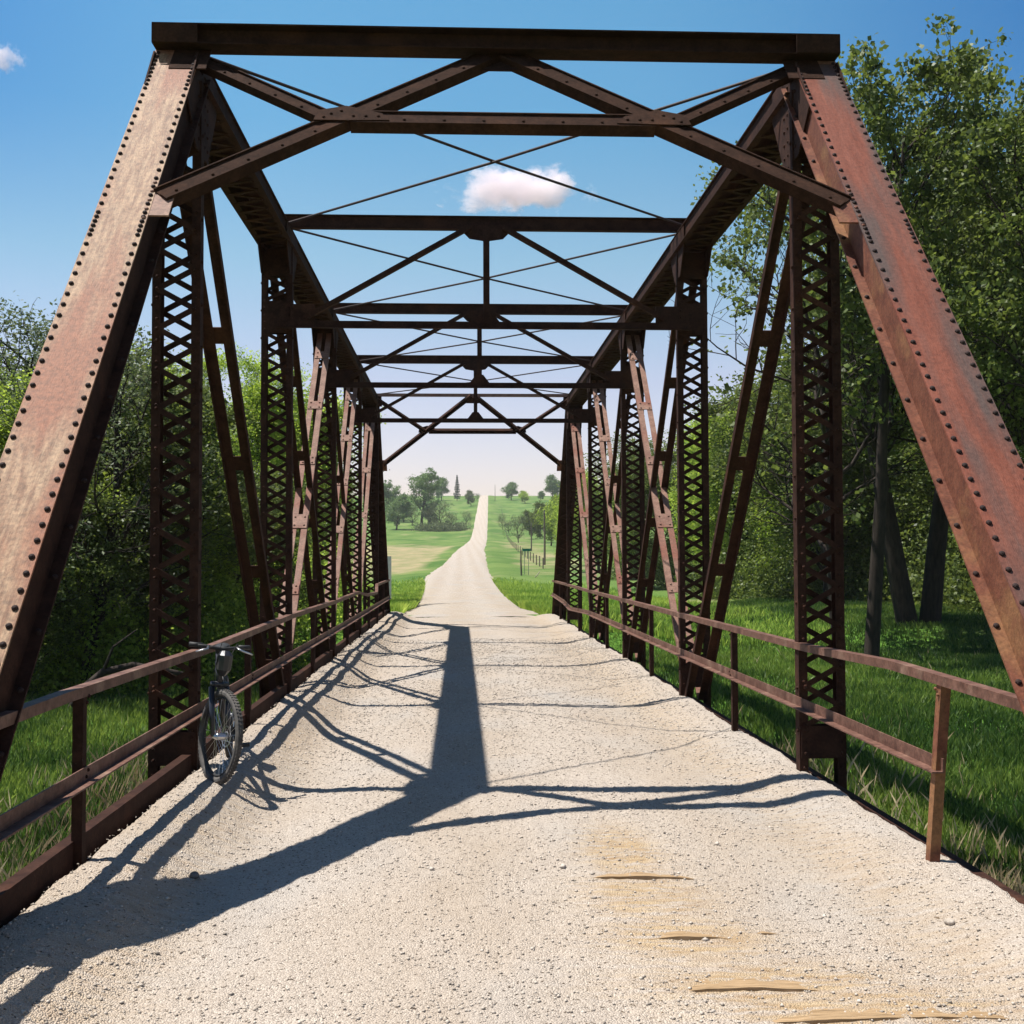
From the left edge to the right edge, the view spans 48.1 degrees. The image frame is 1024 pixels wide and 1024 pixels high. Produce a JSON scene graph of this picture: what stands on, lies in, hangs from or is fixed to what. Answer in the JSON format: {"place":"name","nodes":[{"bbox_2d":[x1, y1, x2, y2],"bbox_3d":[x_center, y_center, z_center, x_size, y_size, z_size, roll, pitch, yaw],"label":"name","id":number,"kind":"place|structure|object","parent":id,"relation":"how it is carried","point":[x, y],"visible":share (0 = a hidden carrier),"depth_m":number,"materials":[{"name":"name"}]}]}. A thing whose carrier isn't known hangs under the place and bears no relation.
{"place":"outdoors","nodes":[
{"label":"outdoors","id":0,"kind":"place"},
{"bbox_2d":[404,495,537,616],"bbox_3d":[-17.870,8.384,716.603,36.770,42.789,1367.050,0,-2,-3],"label":"road","id":1,"kind":"structure","parent":0,"point":[459,582],"depth_m":79.23,"materials":[{"name":"beige gravel"}]},
{"bbox_2d":[0,648,1018,885],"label":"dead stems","id":2,"kind":"object","parent":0,"point":[772,737],"visible":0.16,"depth_m":17.55,"materials":[{"name":"brown plant"}]},
{"bbox_2d":[0,0,1023,495],"label":"sky","id":3,"kind":"structure","parent":0,"point":[73,73],"materials":[{"name":"blue"}]},
{"bbox_2d":[4,495,1023,882],"bbox_3d":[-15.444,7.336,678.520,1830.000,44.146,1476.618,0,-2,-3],"label":"meadow","id":4,"kind":"structure","parent":0,"point":[414,553],"depth_m":202.54,"materials":[{"name":"green plant"}]},
{"bbox_2d":[0,344,24,403],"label":"tree","id":5,"kind":"object","parent":4,"relation":"on","point":[8,371],"depth_m":27.48,"materials":[{"name":"green plant"}]},
{"bbox_2d":[0,363,148,668],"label":"tree","id":6,"kind":"object","parent":4,"relation":"on","point":[4,430],"visible":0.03,"depth_m":23.92,"materials":[{"name":"green plant"}]},
{"bbox_2d":[0,734,164,883],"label":"dry grass","id":7,"kind":"structure","parent":4,"relation":"on","point":[106,804],"depth_m":12.37,"materials":[{"name":"green plant"}]},
{"bbox_2d":[32,476,162,680],"bbox_3d":[-9.638,1.188,22.869,5.791,5.369,4.811,0,-2,-5],"label":"tree","id":8,"kind":"object","parent":4,"relation":"on","point":[51,637],"visible":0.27,"depth_m":22.47,"materials":[{"name":"green plant"}]},
{"bbox_2d":[0,291,207,488],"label":"tree","id":9,"kind":"object","parent":4,"relation":"on","point":[32,362],"visible":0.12,"depth_m":25.84,"materials":[{"name":"green plant"}]},
{"bbox_2d":[68,630,201,707],"bbox_3d":[-6.820,2.888,20.645,2.392,1.546,0.282,0,-2,-7],"label":"arched branch","id":10,"kind":"object","parent":4,"relation":"on","point":[103,671],"visible":0.6,"depth_m":20.57,"materials":[{"name":"brown plant"}]},
{"bbox_2d":[0,310,285,683],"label":"tree","id":11,"kind":"object","parent":4,"relation":"on","point":[115,424],"visible":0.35,"depth_m":23.58,"materials":[{"name":"green plant"}]},
{"bbox_2d":[0,652,310,882],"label":"grass","id":12,"kind":"structure","parent":4,"relation":"on","point":[54,728],"depth_m":16.57,"materials":[{"name":"green plant"}]},
{"bbox_2d":[0,325,319,651],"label":"tree","id":13,"kind":"object","parent":4,"relation":"on","point":[208,411],"visible":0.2,"depth_m":25.17,"materials":[{"name":"green plant"}]},
{"bbox_2d":[95,338,259,644],"bbox_3d":[-8.692,-0.069,27.705,5.664,8.302,5.693,1,-2,-21],"label":"tree","id":14,"kind":"object","parent":4,"relation":"on","point":[223,579],"visible":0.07,"depth_m":27.24,"materials":[{"name":"green plant"}]},
{"bbox_2d":[27,535,373,699],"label":"undergrowth","id":15,"kind":"object","parent":4,"relation":"on","point":[70,675],"visible":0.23,"depth_m":24.07,"materials":[{"name":"green plant"}]},
{"bbox_2d":[165,344,260,586],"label":"tree","id":16,"kind":"object","parent":4,"relation":"on","point":[222,362],"visible":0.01,"depth_m":37.33,"materials":[{"name":"green plant"}]},
{"bbox_2d":[217,341,324,583],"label":"tree","id":17,"kind":"object","parent":4,"relation":"on","point":[253,399],"visible":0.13,"depth_m":40.01,"materials":[{"name":"green plant"}]},
{"bbox_2d":[201,444,349,640],"bbox_3d":[-7.374,1.183,30.367,5.272,5.884,6.346,-1,-2,26],"label":"tree","id":18,"kind":"object","parent":4,"relation":"on","point":[278,539],"visible":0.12,"depth_m":30.03,"materials":[{"name":"green plant"}]},
{"bbox_2d":[259,379,393,576],"bbox_3d":[-9.312,-0.654,49.054,7.168,10.506,7.205,-2,-3,37],"label":"tree","id":19,"kind":"object","parent":4,"relation":"on","point":[325,448],"visible":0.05,"depth_m":48.33,"materials":[{"name":"green plant"}]},
{"bbox_2d":[311,446,391,568],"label":"tree","id":20,"kind":"object","parent":4,"relation":"on","point":[350,515],"visible":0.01,"depth_m":60.45,"materials":[{"name":"green plant"}]},
{"bbox_2d":[336,456,368,574],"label":"tree","id":21,"kind":"object","parent":4,"relation":"on","point":[354,530],"depth_m":77.79,"materials":[{"name":"green plant"}]},
{"bbox_2d":[388,556,390,597],"bbox_3d":[-4.278,2.503,39.796,0.180,1.929,0.070,0,-2,-3],"label":"object marker","id":22,"kind":"object","parent":4,"relation":"on","point":[389,565],"visible":0.36,"depth_m":39.78,"materials":[{"name":"grey metal"}]},
{"bbox_2d":[384,480,400,512],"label":"deciduous tree","id":23,"kind":"object","parent":4,"relation":"on","point":[388,494],"visible":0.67,"depth_m":492.97,"materials":[{"name":"green plant"}]},
{"bbox_2d":[385,492,416,529],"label":"hillside tree","id":24,"kind":"object","parent":4,"relation":"on","point":[401,507],"visible":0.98,"depth_m":434.73,"materials":[{"name":"green plant"}]},
{"bbox_2d":[400,506,419,525],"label":"hillside tree","id":25,"kind":"object","parent":4,"relation":"on","point":[414,513],"visible":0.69,"depth_m":460.12,"materials":[{"name":"green plant"}]},
{"bbox_2d":[406,467,444,525],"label":"deciduous tree","id":26,"kind":"object","parent":4,"relation":"on","point":[424,487],"visible":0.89,"depth_m":451.63,"materials":[{"name":"green plant"}]},
{"bbox_2d":[421,506,440,524],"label":"hillside tree","id":27,"kind":"object","parent":4,"relation":"on","point":[425,516],"visible":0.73,"depth_m":450.31,"materials":[{"name":"green plant"}]},
{"bbox_2d":[416,499,455,522],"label":"bare tree","id":28,"kind":"object","parent":4,"relation":"on","point":[442,509],"visible":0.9,"depth_m":436.74,"materials":[{"name":"green plant"}]},
{"bbox_2d":[411,521,471,531],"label":"hedgerow","id":29,"kind":"object","parent":4,"relation":"on","point":[442,527],"visible":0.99,"depth_m":429.12,"materials":[{"name":"green plant"}]},
{"bbox_2d":[436,477,449,500],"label":"deciduous tree","id":30,"kind":"object","parent":4,"relation":"on","point":[443,490],"visible":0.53,"depth_m":660.15,"materials":[{"name":"green plant"}]},
{"bbox_2d":[443,513,459,524],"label":"hillside tree","id":31,"kind":"object","parent":4,"relation":"on","point":[452,516],"visible":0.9,"depth_m":436.01,"materials":[{"name":"green plant"}]},
{"bbox_2d":[453,475,460,498],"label":"spruce tree","id":32,"kind":"object","parent":4,"relation":"on","point":[456,487],"visible":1,"depth_m":662.45,"materials":[{"name":"green plant"}]},
{"bbox_2d":[460,510,474,526],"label":"bare tree","id":33,"kind":"object","parent":4,"relation":"on","point":[465,518],"visible":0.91,"depth_m":442.46,"materials":[{"name":"green plant"}]},
{"bbox_2d":[464,490,474,503],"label":"deciduous tree","id":34,"kind":"object","parent":4,"relation":"on","point":[469,496],"visible":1,"depth_m":606.06,"materials":[{"name":"green plant"}]},
{"bbox_2d":[496,514,507,529],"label":"bare tree","id":35,"kind":"object","parent":4,"relation":"on","point":[501,517],"visible":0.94,"depth_m":440.01,"materials":[{"name":"green plant"}]},
{"bbox_2d":[503,520,513,530],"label":"hillside tree","id":36,"kind":"object","parent":4,"relation":"on","point":[507,523],"visible":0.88,"depth_m":417.07,"materials":[{"name":"green plant"}]},
{"bbox_2d":[501,481,519,499],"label":"deciduous tree","id":37,"kind":"object","parent":4,"relation":"on","point":[509,490],"visible":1,"depth_m":671.36,"materials":[{"name":"green plant"}]},
{"bbox_2d":[0,22,1023,1023],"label":"truss bridge","id":38,"kind":"structure","parent":4,"relation":"on","point":[807,121],"depth_m":8.15,"materials":[{"name":"metal"}]},
{"bbox_2d":[189,871,198,878],"bbox_3d":[-1.707,1.952,6.161,0.054,0.037,0.055,0,-2,-3],"label":"stone","id":39,"kind":"object","parent":38,"relation":"on","point":[194,875],"visible":1,"depth_m":6.14,"materials":[{"name":"grey stone"}]},
{"bbox_2d":[189,642,252,784],"bbox_3d":[-2.177,1.452,8.755,0.446,1.030,1.712,-4,-1,-12],"label":"bicycle","id":40,"kind":"object","parent":38,"relation":"on","point":[224,696],"visible":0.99,"depth_m":8.27,"materials":[{"name":"metal"}]},
{"bbox_2d":[0,633,1023,1023],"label":"loose gravel","id":41,"kind":"structure","parent":38,"relation":"on","point":[528,665],"depth_m":7.15,"materials":[{"name":"beige gravel"}]},
{"bbox_2d":[943,918,954,924],"bbox_3d":[2.033,1.905,5.330,0.050,0.029,0.043,0,-2,-3],"label":"stone","id":42,"kind":"object","parent":38,"relation":"on","point":[948,921],"visible":1,"depth_m":5.32,"materials":[{"name":"stone"}]},
{"bbox_2d":[502,513,527,542],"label":"tree","id":43,"kind":"object","parent":4,"relation":"on","point":[518,524],"visible":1,"depth_m":335.15,"materials":[{"name":"green plant"}]},
{"bbox_2d":[520,550,521,575],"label":"fence post","id":44,"kind":"object","parent":4,"relation":"on","point":[521,562],"visible":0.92,"depth_m":113.16,"materials":[{"name":"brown wood"}]},
{"bbox_2d":[502,513,543,568],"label":"wire fence","id":45,"kind":"object","parent":4,"relation":"on","point":[511,541],"visible":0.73,"depth_m":174.90,"materials":[{"name":"brown wood"}]},
{"bbox_2d":[518,490,529,501],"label":"round bush","id":46,"kind":"object","parent":4,"relation":"on","point":[522,495],"visible":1,"depth_m":631.66,"materials":[{"name":"green plant"}]},
{"bbox_2d":[522,549,530,574],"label":"road sign","id":47,"kind":"object","parent":4,"relation":"on","point":[524,550],"visible":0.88,"depth_m":116.53,"materials":[{"name":"green metal"}]},
{"bbox_2d":[517,509,536,535],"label":"deciduous tree","id":48,"kind":"object","parent":4,"relation":"on","point":[528,519],"visible":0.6,"depth_m":378.40,"materials":[{"name":"green plant"}]},
{"bbox_2d":[225,576,846,645],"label":"verge grass","id":49,"kind":"structure","parent":4,"relation":"on","point":[405,597],"depth_m":43.30,"materials":[{"name":"green plant"}]},
{"bbox_2d":[529,501,547,538],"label":"deciduous tree","id":50,"kind":"object","parent":4,"relation":"on","point":[537,505],"visible":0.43,"depth_m":330.64,"materials":[{"name":"green plant"}]},
{"bbox_2d":[537,491,545,499],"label":"round bush","id":51,"kind":"object","parent":4,"relation":"on","point":[540,494],"visible":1,"depth_m":666.15,"materials":[{"name":"green plant"}]},
{"bbox_2d":[544,510,545,564],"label":"utility pole","id":52,"kind":"object","parent":4,"relation":"on","point":[544,541],"visible":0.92,"depth_m":156.34,"materials":[{"name":"brown wood"}]},
{"bbox_2d":[533,492,559,541],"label":"deciduous tree","id":53,"kind":"object","parent":4,"relation":"on","point":[549,523],"visible":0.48,"depth_m":271.91,"materials":[{"name":"green plant"}]},
{"bbox_2d":[543,474,559,497],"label":"deciduous tree","id":54,"kind":"object","parent":4,"relation":"on","point":[552,486],"visible":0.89,"depth_m":665.11,"materials":[{"name":"green plant"}]},
{"bbox_2d":[550,505,578,563],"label":"woodland tree","id":55,"kind":"object","parent":4,"relation":"on","point":[574,552],"visible":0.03,"depth_m":150.15,"materials":[{"name":"green plant"}]},
{"bbox_2d":[550,467,619,569],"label":"woodland tree","id":56,"kind":"object","parent":4,"relation":"on","point":[597,507],"visible":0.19,"depth_m":124.48,"materials":[{"name":"green plant"}]},
{"bbox_2d":[597,457,653,576],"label":"woodland tree","id":57,"kind":"object","parent":4,"relation":"on","point":[628,547],"visible":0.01,"depth_m":104.94,"materials":[{"name":"green plant"}]},
{"bbox_2d":[582,428,698,588],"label":"woodland tree","id":58,"kind":"object","parent":4,"relation":"on","point":[632,495],"visible":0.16,"depth_m":84.57,"materials":[{"name":"green plant"}]},
{"bbox_2d":[663,410,757,581],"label":"woodland tree","id":59,"kind":"object","parent":4,"relation":"on","point":[691,462],"visible":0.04,"depth_m":72.03,"materials":[{"name":"green plant"}]},
{"bbox_2d":[652,383,780,591],"bbox_3d":[12.324,-0.967,64.156,8.679,12.188,8.635,-1,-2,24],"label":"woodland tree","id":60,"kind":"object","parent":4,"relation":"on","point":[714,493],"visible":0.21,"depth_m":63.12,"materials":[{"name":"green plant"}]},
{"bbox_2d":[729,372,808,579],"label":"woodland tree","id":61,"kind":"object","parent":4,"relation":"on","point":[762,523],"visible":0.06,"depth_m":59.90,"materials":[{"name":"green plant"}]},
{"bbox_2d":[549,596,1023,892],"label":"grass","id":62,"kind":"structure","parent":4,"relation":"on","point":[887,696],"depth_m":19.56,"materials":[{"name":"green plant"}]},
{"bbox_2d":[607,512,981,612],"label":"undergrowth","id":63,"kind":"object","parent":4,"relation":"on","point":[959,588],"visible":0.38,"depth_m":53.73,"materials":[{"name":"green plant"}]},
{"bbox_2d":[669,213,927,649],"bbox_3d":[7.814,-2.256,30.439,8.213,12.903,9.806,-1,-3,30],"label":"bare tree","id":64,"kind":"object","parent":4,"relation":"on","point":[817,391],"visible":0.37,"depth_m":31.24,"materials":[{"name":"green plant"}]},
{"bbox_2d":[684,342,924,597],"bbox_3d":[13.690,-1.923,53.156,11.767,12.645,14.163,0,-2,-3],"label":"woodland tree","id":65,"kind":"object","parent":4,"relation":"on","point":[851,475],"visible":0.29,"depth_m":51.07,"materials":[{"name":"green plant"}]},
{"bbox_2d":[753,416,921,557],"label":"woodland tree","id":66,"kind":"object","parent":4,"relation":"on","point":[869,494],"visible":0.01,"depth_m":56.46,"materials":[{"name":"green plant"}]},
{"bbox_2d":[690,53,1023,625],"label":"cottonwood tree","id":67,"kind":"object","parent":4,"relation":"on","point":[902,594],"visible":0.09,"depth_m":35.37,"materials":[{"name":"green plant"}]},
{"bbox_2d":[761,720,1023,895],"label":"dry grass","id":68,"kind":"structure","parent":4,"relation":"on","point":[1019,888],"depth_m":11.24,"materials":[{"name":"green plant"}]},
{"bbox_2d":[775,7,1023,656],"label":"cottonwood tree","id":69,"kind":"object","parent":4,"relation":"on","point":[936,74],"visible":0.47,"depth_m":28.73,"materials":[{"name":"green plant"}]},
{"bbox_2d":[844,399,959,572],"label":"woodland tree","id":70,"kind":"object","parent":4,"relation":"on","point":[895,480],"visible":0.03,"depth_m":50.83,"materials":[{"name":"green plant"}]},
{"bbox_2d":[848,324,1023,566],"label":"woodland tree","id":71,"kind":"object","parent":4,"relation":"on","point":[926,478],"visible":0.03,"depth_m":47.43,"materials":[{"name":"green plant"}]},
{"bbox_2d":[879,98,1023,468],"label":"cottonwood tree","id":72,"kind":"object","parent":4,"relation":"on","point":[1013,417],"visible":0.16,"depth_m":31.24,"materials":[{"name":"green plant"}]},
{"bbox_2d":[903,126,1020,353],"bbox_3d":[18.817,-6.099,46.686,11.268,20.212,8.853,0,-2,4],"label":"cottonwood tree","id":73,"kind":"object","parent":4,"relation":"on","point":[973,349],"depth_m":45.78,"materials":[{"name":"green plant"}]},
{"bbox_2d":[921,76,1023,459],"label":"cottonwood tree","id":74,"kind":"object","parent":4,"relation":"on","point":[996,132],"visible":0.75,"depth_m":27.06,"materials":[{"name":"green plant"}]}
]}

